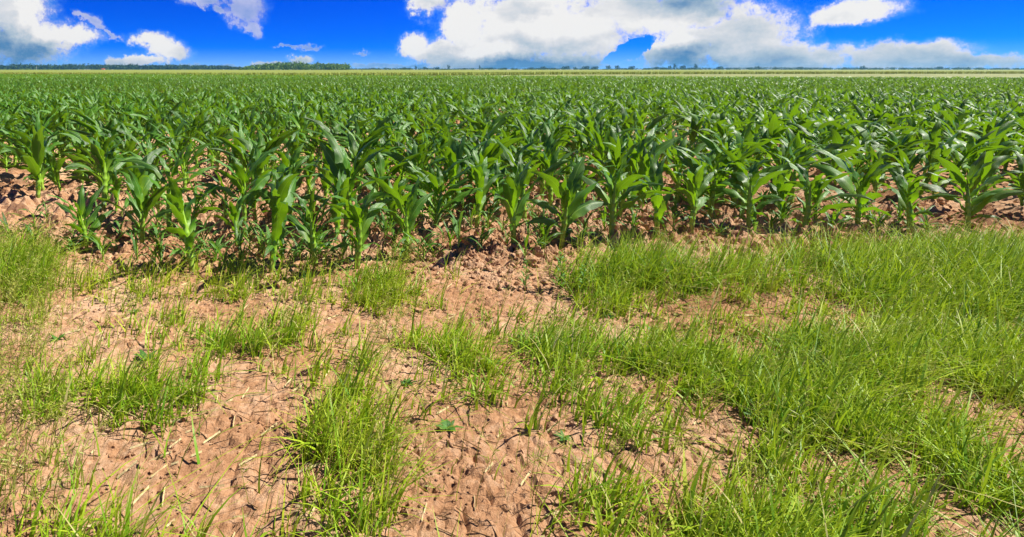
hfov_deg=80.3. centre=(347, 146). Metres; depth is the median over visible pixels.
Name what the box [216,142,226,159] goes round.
maize plant
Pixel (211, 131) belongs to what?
maize plant
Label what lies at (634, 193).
maize plant
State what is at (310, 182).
maize plant
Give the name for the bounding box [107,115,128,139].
maize plant
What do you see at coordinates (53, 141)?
maize plant
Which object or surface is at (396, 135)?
maize plant
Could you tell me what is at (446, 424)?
rosette weed
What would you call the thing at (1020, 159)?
maize plant
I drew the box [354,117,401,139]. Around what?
maize plant
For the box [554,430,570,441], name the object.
rosette weed
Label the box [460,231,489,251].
seedling
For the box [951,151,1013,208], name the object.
maize plant
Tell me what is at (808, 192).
maize plant
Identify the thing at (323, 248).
seedling
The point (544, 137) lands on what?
maize plant
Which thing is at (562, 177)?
maize plant
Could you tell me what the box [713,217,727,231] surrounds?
seedling
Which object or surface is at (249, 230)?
seedling
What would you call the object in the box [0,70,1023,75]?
wheat field
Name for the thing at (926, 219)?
seedling
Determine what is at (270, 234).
seedling
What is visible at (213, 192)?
maize plant
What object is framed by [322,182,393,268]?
maize plant
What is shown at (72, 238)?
seedling
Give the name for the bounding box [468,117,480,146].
maize plant
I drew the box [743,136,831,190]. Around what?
maize plant
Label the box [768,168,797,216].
maize plant
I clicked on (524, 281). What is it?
bushy weed
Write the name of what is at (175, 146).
maize plant
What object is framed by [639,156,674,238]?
maize plant
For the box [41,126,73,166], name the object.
maize plant
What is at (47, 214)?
seedling
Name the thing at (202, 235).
seedling
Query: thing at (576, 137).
maize plant
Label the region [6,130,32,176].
maize plant
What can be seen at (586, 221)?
seedling
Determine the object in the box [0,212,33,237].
seedling
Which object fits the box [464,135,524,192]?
maize plant
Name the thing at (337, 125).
maize plant
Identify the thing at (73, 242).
seedling
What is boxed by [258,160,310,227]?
maize plant
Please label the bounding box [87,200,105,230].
seedling
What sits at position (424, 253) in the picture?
seedling
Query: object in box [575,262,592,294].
bushy weed
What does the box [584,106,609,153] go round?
maize plant
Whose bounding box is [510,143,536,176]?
maize plant
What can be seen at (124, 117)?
maize plant
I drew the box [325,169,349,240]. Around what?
maize plant
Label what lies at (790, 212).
seedling
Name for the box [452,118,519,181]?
maize plant
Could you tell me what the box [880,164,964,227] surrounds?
maize plant
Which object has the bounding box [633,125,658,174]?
maize plant
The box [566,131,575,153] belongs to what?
maize plant
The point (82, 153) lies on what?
maize plant
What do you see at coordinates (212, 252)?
seedling
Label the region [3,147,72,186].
maize plant
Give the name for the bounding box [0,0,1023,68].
sky
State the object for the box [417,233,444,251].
seedling
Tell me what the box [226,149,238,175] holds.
maize plant
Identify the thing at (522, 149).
maize plant
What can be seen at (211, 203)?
seedling
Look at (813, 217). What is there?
seedling
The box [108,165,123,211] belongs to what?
maize plant
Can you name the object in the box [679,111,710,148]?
maize plant
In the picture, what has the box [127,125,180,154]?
maize plant
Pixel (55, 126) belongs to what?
maize plant
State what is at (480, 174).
maize plant
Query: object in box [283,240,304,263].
seedling
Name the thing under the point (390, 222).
seedling
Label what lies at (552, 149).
maize plant
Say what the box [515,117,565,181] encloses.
maize plant
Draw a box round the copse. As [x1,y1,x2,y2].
[239,61,351,69]
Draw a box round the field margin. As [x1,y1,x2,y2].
[449,74,1023,77]
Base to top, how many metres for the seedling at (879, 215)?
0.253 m
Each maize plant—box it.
[0,111,12,155]
[0,112,60,177]
[0,118,17,154]
[0,123,30,162]
[0,128,29,164]
[0,150,18,171]
[2,116,71,190]
[3,113,14,145]
[3,115,31,132]
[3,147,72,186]
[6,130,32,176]
[9,129,71,166]
[15,105,67,146]
[19,111,69,154]
[21,115,52,136]
[23,126,58,197]
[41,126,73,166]
[42,148,67,192]
[43,133,74,159]
[49,184,115,251]
[53,123,81,153]
[56,110,67,148]
[56,119,89,140]
[59,139,129,198]
[60,130,119,175]
[62,135,91,161]
[62,136,102,193]
[63,161,79,179]
[65,119,131,153]
[66,130,137,211]
[69,109,131,155]
[71,140,88,183]
[97,115,152,155]
[97,169,171,243]
[98,131,119,154]
[100,115,120,151]
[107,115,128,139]
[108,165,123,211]
[109,134,182,179]
[111,117,149,150]
[113,148,166,215]
[113,150,152,180]
[114,133,146,167]
[117,117,164,157]
[119,145,207,227]
[120,151,192,211]
[122,114,133,139]
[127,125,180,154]
[148,123,201,168]
[149,139,166,182]
[151,132,214,180]
[159,140,215,187]
[159,176,201,272]
[161,110,211,155]
[165,113,186,156]
[167,179,220,229]
[175,121,194,151]
[176,128,213,167]
[186,130,249,169]
[187,106,210,153]
[195,145,282,225]
[195,170,249,217]
[200,126,228,158]
[200,132,230,165]
[204,120,238,146]
[206,124,224,157]
[210,136,276,191]
[213,193,249,246]
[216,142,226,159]
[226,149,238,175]
[227,109,278,155]
[227,120,248,176]
[230,128,256,161]
[230,188,271,222]
[234,128,304,188]
[241,103,258,131]
[246,129,265,154]
[247,123,303,168]
[247,135,275,214]
[255,107,283,151]
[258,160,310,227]
[262,126,277,151]
[262,187,359,266]
[263,143,321,197]
[264,149,274,170]
[264,173,298,272]
[267,147,302,167]
[279,163,304,214]
[282,130,308,174]
[288,129,346,178]
[290,113,309,153]
[290,124,322,164]
[294,204,326,229]
[298,132,324,161]
[299,126,394,229]
[301,112,378,162]
[301,161,355,223]
[302,145,340,205]
[302,153,320,203]
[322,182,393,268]
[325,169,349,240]
[326,126,403,193]
[327,114,395,177]
[328,120,350,153]
[333,117,393,161]
[334,134,407,186]
[349,111,396,146]
[353,147,422,220]
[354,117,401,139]
[364,148,402,190]
[365,131,405,179]
[367,174,434,261]
[369,147,426,189]
[374,114,421,165]
[382,139,449,198]
[384,169,413,195]
[385,172,418,231]
[389,116,412,149]
[391,112,461,170]
[392,137,405,167]
[399,107,430,149]
[399,114,459,150]
[401,156,473,219]
[403,140,446,192]
[403,163,491,225]
[419,115,440,159]
[419,126,473,165]
[421,114,454,130]
[425,146,467,188]
[427,131,446,167]
[430,131,447,170]
[432,114,462,163]
[434,134,504,197]
[439,129,466,204]
[446,130,488,155]
[449,113,474,141]
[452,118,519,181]
[456,114,483,137]
[457,112,496,138]
[457,159,529,212]
[460,127,480,145]
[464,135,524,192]
[464,144,504,202]
[464,157,502,227]
[468,113,514,144]
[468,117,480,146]
[472,123,501,152]
[474,133,544,178]
[477,115,496,141]
[486,159,514,212]
[490,119,520,140]
[492,132,530,175]
[493,161,535,243]
[494,139,570,218]
[496,127,549,191]
[502,130,569,199]
[506,114,542,143]
[506,115,535,146]
[509,112,557,161]
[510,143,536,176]
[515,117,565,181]
[517,148,579,206]
[526,114,534,131]
[526,155,610,248]
[529,107,576,148]
[533,138,567,163]
[538,121,569,175]
[547,118,580,148]
[553,125,585,158]
[557,161,573,179]
[559,131,605,174]
[559,154,581,190]
[559,160,617,206]
[560,146,587,159]
[565,116,644,178]
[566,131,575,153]
[567,141,672,237]
[570,121,583,156]
[571,118,603,165]
[574,111,591,127]
[574,122,602,155]
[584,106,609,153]
[587,159,629,203]
[588,124,626,183]
[591,127,629,171]
[594,105,608,149]
[594,118,604,136]
[599,169,647,216]
[602,136,626,193]
[604,123,632,152]
[604,133,682,195]
[615,121,642,141]
[618,105,639,134]
[618,107,649,138]
[619,110,675,141]
[624,176,644,213]
[626,143,632,176]
[632,122,650,142]
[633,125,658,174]
[634,131,666,177]
[638,140,659,206]
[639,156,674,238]
[646,132,716,203]
[651,123,666,135]
[660,130,687,163]
[662,173,739,220]
[663,130,693,173]
[665,124,705,173]
[670,146,736,204]
[672,164,715,234]
[675,124,809,207]
[676,107,755,152]
[676,146,772,216]
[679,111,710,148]
[693,136,738,198]
[693,139,710,159]
[696,115,709,151]
[709,156,788,229]
[720,148,769,218]
[730,151,763,175]
[733,132,867,202]
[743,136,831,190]
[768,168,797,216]
[774,153,875,230]
[780,163,790,199]
[784,179,833,218]
[806,148,895,224]
[853,172,872,215]
[862,142,900,202]
[878,146,956,192]
[880,158,931,194]
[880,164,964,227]
[908,151,1023,228]
[924,136,963,198]
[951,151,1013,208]
[979,176,1008,193]
[1004,171,1023,205]
[1008,152,1023,196]
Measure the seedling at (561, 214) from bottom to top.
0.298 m
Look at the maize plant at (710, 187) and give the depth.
6.45 m
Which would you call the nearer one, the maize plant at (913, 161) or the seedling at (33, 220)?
the seedling at (33, 220)
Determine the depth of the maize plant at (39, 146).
7.49 m
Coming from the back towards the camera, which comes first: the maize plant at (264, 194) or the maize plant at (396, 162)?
the maize plant at (396, 162)
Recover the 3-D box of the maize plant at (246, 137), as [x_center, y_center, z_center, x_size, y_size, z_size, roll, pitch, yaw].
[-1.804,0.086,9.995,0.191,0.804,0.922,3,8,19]
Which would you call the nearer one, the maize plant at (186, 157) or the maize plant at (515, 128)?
the maize plant at (186, 157)
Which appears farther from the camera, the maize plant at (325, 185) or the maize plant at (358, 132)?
the maize plant at (358, 132)
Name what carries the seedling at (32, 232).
on the ground at (514, 499)
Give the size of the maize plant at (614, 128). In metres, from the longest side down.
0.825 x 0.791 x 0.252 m
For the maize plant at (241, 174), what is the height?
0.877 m
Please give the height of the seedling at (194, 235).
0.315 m
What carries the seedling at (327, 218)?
on the ground at (514, 499)
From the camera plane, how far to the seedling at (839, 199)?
6.83 m
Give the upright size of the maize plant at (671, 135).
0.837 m
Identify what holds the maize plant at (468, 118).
on the ground at (514, 499)
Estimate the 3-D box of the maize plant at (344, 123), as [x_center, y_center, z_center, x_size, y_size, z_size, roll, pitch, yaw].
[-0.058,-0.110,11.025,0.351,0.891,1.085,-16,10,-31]
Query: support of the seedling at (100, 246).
on the ground at (514, 499)
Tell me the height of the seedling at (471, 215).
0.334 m
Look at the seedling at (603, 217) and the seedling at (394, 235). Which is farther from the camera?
the seedling at (603, 217)
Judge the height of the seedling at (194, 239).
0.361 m
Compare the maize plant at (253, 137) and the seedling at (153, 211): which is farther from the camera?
the maize plant at (253, 137)
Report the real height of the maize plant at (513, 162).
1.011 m
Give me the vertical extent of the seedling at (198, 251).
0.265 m
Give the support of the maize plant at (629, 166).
on the ground at (514, 499)
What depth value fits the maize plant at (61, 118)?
11.33 m
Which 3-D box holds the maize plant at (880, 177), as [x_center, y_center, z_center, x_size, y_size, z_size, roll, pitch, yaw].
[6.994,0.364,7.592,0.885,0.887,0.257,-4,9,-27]
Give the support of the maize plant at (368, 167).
on the ground at (514, 499)
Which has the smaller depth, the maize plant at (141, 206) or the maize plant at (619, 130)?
the maize plant at (141, 206)
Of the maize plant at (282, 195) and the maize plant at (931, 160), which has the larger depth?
the maize plant at (931, 160)
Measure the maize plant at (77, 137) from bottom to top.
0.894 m
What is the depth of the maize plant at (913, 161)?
7.39 m
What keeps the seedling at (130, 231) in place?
on the ground at (514, 499)
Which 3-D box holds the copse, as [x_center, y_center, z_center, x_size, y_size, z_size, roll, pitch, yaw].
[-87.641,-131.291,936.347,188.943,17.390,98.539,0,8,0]
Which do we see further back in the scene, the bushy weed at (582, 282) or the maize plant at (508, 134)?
the maize plant at (508, 134)
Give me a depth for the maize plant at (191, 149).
10.08 m
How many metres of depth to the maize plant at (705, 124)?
11.27 m
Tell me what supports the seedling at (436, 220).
on the ground at (514, 499)
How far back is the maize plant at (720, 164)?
7.45 m
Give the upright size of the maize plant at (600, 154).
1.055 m
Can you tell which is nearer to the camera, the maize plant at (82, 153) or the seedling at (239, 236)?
the seedling at (239, 236)
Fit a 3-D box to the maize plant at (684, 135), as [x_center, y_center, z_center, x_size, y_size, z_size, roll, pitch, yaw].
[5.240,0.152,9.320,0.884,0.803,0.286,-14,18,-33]
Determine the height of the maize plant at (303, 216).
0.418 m
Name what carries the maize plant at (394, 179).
on the ground at (514, 499)
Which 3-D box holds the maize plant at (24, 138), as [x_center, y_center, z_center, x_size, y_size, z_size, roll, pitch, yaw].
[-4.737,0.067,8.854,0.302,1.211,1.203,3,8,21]
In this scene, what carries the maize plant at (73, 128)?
on the ground at (514, 499)
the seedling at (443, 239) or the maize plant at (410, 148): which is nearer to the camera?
the seedling at (443, 239)
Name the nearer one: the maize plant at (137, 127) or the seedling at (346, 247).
the seedling at (346, 247)
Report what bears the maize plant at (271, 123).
on the ground at (514, 499)
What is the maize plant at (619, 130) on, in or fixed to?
on the ground at (514, 499)
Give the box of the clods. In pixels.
[0,160,1023,536]
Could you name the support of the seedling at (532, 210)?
on the ground at (514, 499)
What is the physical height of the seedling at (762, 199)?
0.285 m
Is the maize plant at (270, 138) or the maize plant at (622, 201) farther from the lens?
the maize plant at (270, 138)
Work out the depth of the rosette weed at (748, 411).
2.85 m
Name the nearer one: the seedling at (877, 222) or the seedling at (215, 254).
the seedling at (215, 254)
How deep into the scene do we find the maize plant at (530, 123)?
11.37 m
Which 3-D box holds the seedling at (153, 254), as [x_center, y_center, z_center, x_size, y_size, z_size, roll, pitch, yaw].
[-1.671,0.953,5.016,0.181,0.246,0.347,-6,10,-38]
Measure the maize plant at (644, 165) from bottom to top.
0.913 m
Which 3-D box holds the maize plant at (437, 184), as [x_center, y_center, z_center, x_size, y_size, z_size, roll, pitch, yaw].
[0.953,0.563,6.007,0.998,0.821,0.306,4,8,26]
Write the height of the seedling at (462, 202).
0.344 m
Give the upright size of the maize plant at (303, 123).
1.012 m
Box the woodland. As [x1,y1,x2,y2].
[0,63,242,69]
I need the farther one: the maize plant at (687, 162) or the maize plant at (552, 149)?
the maize plant at (552, 149)
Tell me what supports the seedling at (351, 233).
on the ground at (514, 499)
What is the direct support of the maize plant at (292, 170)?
on the ground at (514, 499)
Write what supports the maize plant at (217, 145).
on the ground at (514, 499)
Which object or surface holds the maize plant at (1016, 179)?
on the ground at (514, 499)
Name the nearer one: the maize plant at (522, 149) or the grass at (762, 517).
the grass at (762, 517)
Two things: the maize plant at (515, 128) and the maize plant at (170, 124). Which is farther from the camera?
the maize plant at (515, 128)
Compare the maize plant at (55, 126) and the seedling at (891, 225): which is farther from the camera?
the maize plant at (55, 126)
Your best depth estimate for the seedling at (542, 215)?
6.08 m
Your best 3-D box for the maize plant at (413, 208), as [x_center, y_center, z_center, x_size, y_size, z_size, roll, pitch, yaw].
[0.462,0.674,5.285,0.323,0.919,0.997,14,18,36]
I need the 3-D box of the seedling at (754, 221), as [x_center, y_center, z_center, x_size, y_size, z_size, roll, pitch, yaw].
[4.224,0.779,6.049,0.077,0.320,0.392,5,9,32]
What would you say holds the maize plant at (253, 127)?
on the ground at (514, 499)
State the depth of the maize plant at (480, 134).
9.80 m
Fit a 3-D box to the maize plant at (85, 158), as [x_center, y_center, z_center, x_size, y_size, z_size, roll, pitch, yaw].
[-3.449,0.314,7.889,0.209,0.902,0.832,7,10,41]
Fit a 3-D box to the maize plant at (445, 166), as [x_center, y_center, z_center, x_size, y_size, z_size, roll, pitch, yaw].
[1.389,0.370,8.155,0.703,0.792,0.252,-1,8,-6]
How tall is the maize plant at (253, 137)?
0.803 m
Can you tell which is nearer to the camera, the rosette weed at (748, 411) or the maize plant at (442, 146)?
the rosette weed at (748, 411)
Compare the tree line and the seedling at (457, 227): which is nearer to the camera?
the seedling at (457, 227)
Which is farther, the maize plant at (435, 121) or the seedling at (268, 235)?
the maize plant at (435, 121)
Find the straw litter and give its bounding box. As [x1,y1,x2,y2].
[0,213,1021,536]
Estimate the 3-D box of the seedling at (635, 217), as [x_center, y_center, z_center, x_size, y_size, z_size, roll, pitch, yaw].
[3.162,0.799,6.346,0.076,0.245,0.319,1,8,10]
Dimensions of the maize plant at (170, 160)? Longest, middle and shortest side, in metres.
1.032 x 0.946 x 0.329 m
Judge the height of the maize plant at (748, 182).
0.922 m
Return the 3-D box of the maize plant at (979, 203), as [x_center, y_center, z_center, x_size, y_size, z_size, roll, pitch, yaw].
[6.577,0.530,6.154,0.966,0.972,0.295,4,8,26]
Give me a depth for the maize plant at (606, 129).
8.92 m
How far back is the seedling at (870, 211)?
6.18 m
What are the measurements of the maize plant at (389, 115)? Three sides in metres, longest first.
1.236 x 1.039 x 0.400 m
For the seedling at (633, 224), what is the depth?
5.75 m
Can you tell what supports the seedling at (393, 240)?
on the ground at (514, 499)
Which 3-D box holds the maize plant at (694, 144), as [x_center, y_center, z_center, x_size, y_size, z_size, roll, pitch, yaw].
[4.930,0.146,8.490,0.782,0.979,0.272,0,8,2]
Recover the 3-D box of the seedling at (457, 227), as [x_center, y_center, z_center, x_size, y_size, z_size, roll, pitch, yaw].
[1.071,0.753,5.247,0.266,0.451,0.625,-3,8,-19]
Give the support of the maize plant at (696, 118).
on the ground at (514, 499)
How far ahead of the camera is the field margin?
157.41 m
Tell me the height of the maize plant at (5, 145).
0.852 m
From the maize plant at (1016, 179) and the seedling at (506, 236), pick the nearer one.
the seedling at (506, 236)
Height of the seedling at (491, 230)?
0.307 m
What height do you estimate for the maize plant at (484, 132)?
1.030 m
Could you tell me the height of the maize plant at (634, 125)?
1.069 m
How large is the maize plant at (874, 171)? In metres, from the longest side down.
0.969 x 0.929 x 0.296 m
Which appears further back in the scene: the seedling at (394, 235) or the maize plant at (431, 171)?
the maize plant at (431, 171)
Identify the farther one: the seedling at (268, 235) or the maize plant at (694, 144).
the maize plant at (694, 144)
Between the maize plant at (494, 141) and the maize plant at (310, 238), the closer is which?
the maize plant at (310, 238)
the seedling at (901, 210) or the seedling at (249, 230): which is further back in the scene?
the seedling at (901, 210)
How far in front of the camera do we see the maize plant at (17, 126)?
11.46 m
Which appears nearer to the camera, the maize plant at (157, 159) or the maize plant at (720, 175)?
the maize plant at (720, 175)
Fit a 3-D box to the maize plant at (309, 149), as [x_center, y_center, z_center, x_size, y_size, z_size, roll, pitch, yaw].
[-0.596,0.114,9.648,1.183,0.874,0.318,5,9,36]
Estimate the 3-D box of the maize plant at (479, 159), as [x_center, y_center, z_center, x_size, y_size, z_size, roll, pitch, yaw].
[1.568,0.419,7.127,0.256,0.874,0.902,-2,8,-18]
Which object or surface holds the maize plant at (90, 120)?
on the ground at (514, 499)
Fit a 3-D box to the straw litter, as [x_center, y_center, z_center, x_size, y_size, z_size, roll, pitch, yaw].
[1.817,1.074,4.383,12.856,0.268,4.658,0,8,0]
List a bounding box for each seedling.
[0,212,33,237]
[10,201,51,228]
[19,220,43,247]
[34,201,50,220]
[49,232,99,254]
[51,232,82,249]
[55,220,101,248]
[83,221,128,246]
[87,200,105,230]
[90,234,117,261]
[99,229,127,250]
[109,220,134,237]
[121,220,143,235]
[126,232,151,261]
[141,242,164,267]
[146,217,177,241]
[147,231,165,265]
[148,207,172,228]
[160,238,206,261]
[162,218,181,236]
[163,229,205,261]
[171,226,223,253]
[181,235,205,263]
[193,229,230,253]
[194,211,217,247]
[198,229,218,242]
[198,238,240,266]
[198,243,222,260]
[199,187,222,210]
[205,234,230,258]
[212,242,223,260]
[234,219,247,261]
[237,240,249,265]
[238,224,253,240]
[242,220,263,238]
[243,226,271,257]
[244,228,259,247]
[247,221,271,237]
[248,226,293,242]
[253,227,268,254]
[256,225,284,244]
[276,233,285,266]
[279,237,340,264]
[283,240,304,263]
[290,230,335,250]
[291,235,306,258]
[297,222,328,250]
[308,186,322,211]
[309,224,341,238]
[315,211,331,229]
[316,237,339,260]
[327,229,351,262]
[330,230,354,254]
[337,227,375,254]
[375,210,393,239]
[381,214,402,232]
[385,226,402,253]
[386,235,417,257]
[394,227,440,257]
[399,234,444,261]
[415,238,446,257]
[417,190,442,218]
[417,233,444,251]
[426,194,444,226]
[426,224,460,242]
[437,196,461,215]
[442,216,462,248]
[444,209,491,248]
[452,206,495,228]
[459,189,474,208]
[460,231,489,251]
[471,220,495,247]
[473,206,501,228]
[481,201,500,217]
[492,215,508,230]
[497,226,511,244]
[511,235,546,257]
[524,219,539,239]
[524,225,563,248]
[525,220,562,247]
[526,198,553,218]
[528,224,549,246]
[529,208,548,226]
[530,213,558,236]
[555,207,563,223]
[561,229,589,245]
[567,216,598,243]
[575,207,603,234]
[587,220,610,235]
[599,205,606,230]
[617,212,665,236]
[631,208,642,225]
[663,205,701,231]
[671,194,689,216]
[706,207,726,223]
[712,223,725,236]
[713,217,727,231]
[751,205,757,230]
[756,190,771,211]
[762,212,779,227]
[766,199,796,224]
[775,202,792,217]
[775,202,797,222]
[785,195,795,206]
[793,205,824,219]
[812,208,852,225]
[816,206,854,226]
[831,198,843,213]
[838,214,857,225]
[853,208,900,229]
[866,204,881,217]
[866,205,898,218]
[866,212,908,234]
[898,198,903,223]
[912,203,951,232]
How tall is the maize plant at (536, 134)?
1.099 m
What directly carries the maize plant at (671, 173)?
on the ground at (514, 499)
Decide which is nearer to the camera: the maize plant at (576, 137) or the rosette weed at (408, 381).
the rosette weed at (408, 381)
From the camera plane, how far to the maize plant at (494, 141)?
8.06 m
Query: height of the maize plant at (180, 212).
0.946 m
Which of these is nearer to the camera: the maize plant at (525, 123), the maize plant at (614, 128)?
the maize plant at (614, 128)
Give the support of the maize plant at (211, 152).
on the ground at (514, 499)
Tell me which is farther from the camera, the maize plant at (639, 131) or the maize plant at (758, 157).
the maize plant at (639, 131)
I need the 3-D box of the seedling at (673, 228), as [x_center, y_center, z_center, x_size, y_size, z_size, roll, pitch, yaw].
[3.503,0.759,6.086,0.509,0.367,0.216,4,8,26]
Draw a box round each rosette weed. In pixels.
[50,334,67,340]
[133,349,156,360]
[400,377,415,385]
[435,419,463,431]
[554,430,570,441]
[742,408,768,419]
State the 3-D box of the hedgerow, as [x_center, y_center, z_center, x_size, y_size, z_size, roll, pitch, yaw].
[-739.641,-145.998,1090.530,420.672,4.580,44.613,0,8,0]
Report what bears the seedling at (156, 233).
on the ground at (514, 499)
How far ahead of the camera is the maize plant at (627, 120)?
10.70 m
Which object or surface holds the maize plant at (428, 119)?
on the ground at (514, 499)
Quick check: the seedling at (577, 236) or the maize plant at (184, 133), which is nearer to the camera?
the seedling at (577, 236)
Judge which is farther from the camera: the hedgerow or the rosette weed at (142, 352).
the hedgerow
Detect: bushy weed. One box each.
[518,258,531,287]
[550,251,567,288]
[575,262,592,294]
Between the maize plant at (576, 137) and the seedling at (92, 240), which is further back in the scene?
the maize plant at (576, 137)
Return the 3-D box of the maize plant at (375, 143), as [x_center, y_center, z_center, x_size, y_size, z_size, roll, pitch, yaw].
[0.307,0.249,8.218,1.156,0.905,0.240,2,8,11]
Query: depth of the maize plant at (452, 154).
7.00 m
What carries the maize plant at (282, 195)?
on the ground at (514, 499)
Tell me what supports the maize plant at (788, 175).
on the ground at (514, 499)
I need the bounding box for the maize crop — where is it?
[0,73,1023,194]
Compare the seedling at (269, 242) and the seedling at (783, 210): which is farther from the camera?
the seedling at (783, 210)
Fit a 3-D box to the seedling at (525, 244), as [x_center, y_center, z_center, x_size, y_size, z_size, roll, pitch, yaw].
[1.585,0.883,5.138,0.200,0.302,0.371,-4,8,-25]
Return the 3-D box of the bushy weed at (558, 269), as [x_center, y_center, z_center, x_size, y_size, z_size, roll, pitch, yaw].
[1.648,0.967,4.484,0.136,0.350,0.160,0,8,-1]
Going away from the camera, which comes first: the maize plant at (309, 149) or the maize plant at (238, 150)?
the maize plant at (238, 150)
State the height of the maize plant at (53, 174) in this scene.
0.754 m
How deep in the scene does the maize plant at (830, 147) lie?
7.02 m
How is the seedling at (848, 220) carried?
on the ground at (514, 499)
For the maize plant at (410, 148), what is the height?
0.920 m
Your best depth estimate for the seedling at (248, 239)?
5.57 m
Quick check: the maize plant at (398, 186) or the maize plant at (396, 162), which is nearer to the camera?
the maize plant at (398, 186)
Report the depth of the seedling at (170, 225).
5.83 m
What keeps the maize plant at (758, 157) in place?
on the ground at (514, 499)
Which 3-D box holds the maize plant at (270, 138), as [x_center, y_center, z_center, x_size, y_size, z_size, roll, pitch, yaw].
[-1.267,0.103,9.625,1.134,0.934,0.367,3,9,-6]
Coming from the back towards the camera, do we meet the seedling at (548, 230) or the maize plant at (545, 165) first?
the maize plant at (545, 165)
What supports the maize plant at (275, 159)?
on the ground at (514, 499)
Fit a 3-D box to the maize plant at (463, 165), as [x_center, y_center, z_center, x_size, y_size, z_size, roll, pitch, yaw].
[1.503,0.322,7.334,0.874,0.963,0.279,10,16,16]
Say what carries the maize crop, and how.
on the ground at (514, 499)
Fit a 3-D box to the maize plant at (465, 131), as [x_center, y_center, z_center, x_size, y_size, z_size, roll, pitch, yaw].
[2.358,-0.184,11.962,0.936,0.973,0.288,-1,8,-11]
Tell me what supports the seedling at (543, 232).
on the ground at (514, 499)
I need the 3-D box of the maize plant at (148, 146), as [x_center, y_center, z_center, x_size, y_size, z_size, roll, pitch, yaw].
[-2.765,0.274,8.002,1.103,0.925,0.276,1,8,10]
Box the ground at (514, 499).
[0,69,1023,536]
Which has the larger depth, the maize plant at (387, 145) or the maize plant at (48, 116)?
the maize plant at (48, 116)
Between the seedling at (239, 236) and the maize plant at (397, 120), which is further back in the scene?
the maize plant at (397, 120)
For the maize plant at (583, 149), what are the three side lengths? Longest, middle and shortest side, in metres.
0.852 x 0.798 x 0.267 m
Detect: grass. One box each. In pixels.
[0,211,1023,536]
[0,211,1023,536]
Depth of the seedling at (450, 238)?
5.34 m
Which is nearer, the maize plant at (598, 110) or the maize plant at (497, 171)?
the maize plant at (497, 171)
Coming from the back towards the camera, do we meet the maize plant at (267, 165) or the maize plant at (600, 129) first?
the maize plant at (600, 129)
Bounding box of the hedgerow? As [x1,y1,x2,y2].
[3,69,63,69]
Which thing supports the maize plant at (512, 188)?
on the ground at (514, 499)
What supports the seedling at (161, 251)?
on the ground at (514, 499)
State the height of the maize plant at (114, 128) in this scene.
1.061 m
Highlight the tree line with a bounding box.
[349,67,1023,69]
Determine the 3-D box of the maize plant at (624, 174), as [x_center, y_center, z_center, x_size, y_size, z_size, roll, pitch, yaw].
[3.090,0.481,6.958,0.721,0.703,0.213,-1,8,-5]
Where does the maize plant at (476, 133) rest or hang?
on the ground at (514, 499)
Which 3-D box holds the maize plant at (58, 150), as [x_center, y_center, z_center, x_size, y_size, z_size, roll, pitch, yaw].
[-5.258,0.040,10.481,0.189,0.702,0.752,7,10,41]
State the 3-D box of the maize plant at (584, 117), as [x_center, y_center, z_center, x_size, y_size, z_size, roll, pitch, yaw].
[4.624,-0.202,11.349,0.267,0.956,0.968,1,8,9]
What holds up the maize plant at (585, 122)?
on the ground at (514, 499)
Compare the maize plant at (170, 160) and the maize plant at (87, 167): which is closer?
the maize plant at (87, 167)
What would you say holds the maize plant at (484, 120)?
on the ground at (514, 499)
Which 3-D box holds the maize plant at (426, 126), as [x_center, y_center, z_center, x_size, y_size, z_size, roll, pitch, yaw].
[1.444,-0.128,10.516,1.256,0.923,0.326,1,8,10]
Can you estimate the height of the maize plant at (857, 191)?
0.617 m
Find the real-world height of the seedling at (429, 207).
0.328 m
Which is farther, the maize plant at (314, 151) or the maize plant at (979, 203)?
the maize plant at (314, 151)
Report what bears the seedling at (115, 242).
on the ground at (514, 499)
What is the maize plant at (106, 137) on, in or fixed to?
on the ground at (514, 499)
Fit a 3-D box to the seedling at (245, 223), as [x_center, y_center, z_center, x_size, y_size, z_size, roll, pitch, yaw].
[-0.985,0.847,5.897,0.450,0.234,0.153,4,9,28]
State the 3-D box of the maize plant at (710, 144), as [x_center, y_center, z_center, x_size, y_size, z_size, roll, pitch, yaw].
[4.748,0.292,7.026,1.337,1.137,0.355,7,10,43]
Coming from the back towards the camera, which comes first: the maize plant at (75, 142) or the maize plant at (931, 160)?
the maize plant at (75, 142)
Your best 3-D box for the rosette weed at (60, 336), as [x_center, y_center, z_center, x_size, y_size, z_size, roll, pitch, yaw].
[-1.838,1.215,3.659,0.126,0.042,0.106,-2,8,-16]
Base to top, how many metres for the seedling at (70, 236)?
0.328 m
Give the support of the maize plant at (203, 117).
on the ground at (514, 499)
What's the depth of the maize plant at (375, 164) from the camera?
7.62 m
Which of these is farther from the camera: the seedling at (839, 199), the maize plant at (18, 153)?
the maize plant at (18, 153)
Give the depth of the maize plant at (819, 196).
6.49 m
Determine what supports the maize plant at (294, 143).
on the ground at (514, 499)
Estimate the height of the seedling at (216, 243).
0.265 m
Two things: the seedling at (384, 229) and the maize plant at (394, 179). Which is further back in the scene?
the maize plant at (394, 179)
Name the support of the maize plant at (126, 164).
on the ground at (514, 499)
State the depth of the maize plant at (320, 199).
6.22 m
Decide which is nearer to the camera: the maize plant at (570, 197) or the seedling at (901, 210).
the maize plant at (570, 197)
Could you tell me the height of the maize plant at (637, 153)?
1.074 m
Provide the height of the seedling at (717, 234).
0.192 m
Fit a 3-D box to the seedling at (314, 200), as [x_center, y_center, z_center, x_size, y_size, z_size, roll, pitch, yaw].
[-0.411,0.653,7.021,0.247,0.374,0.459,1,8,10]

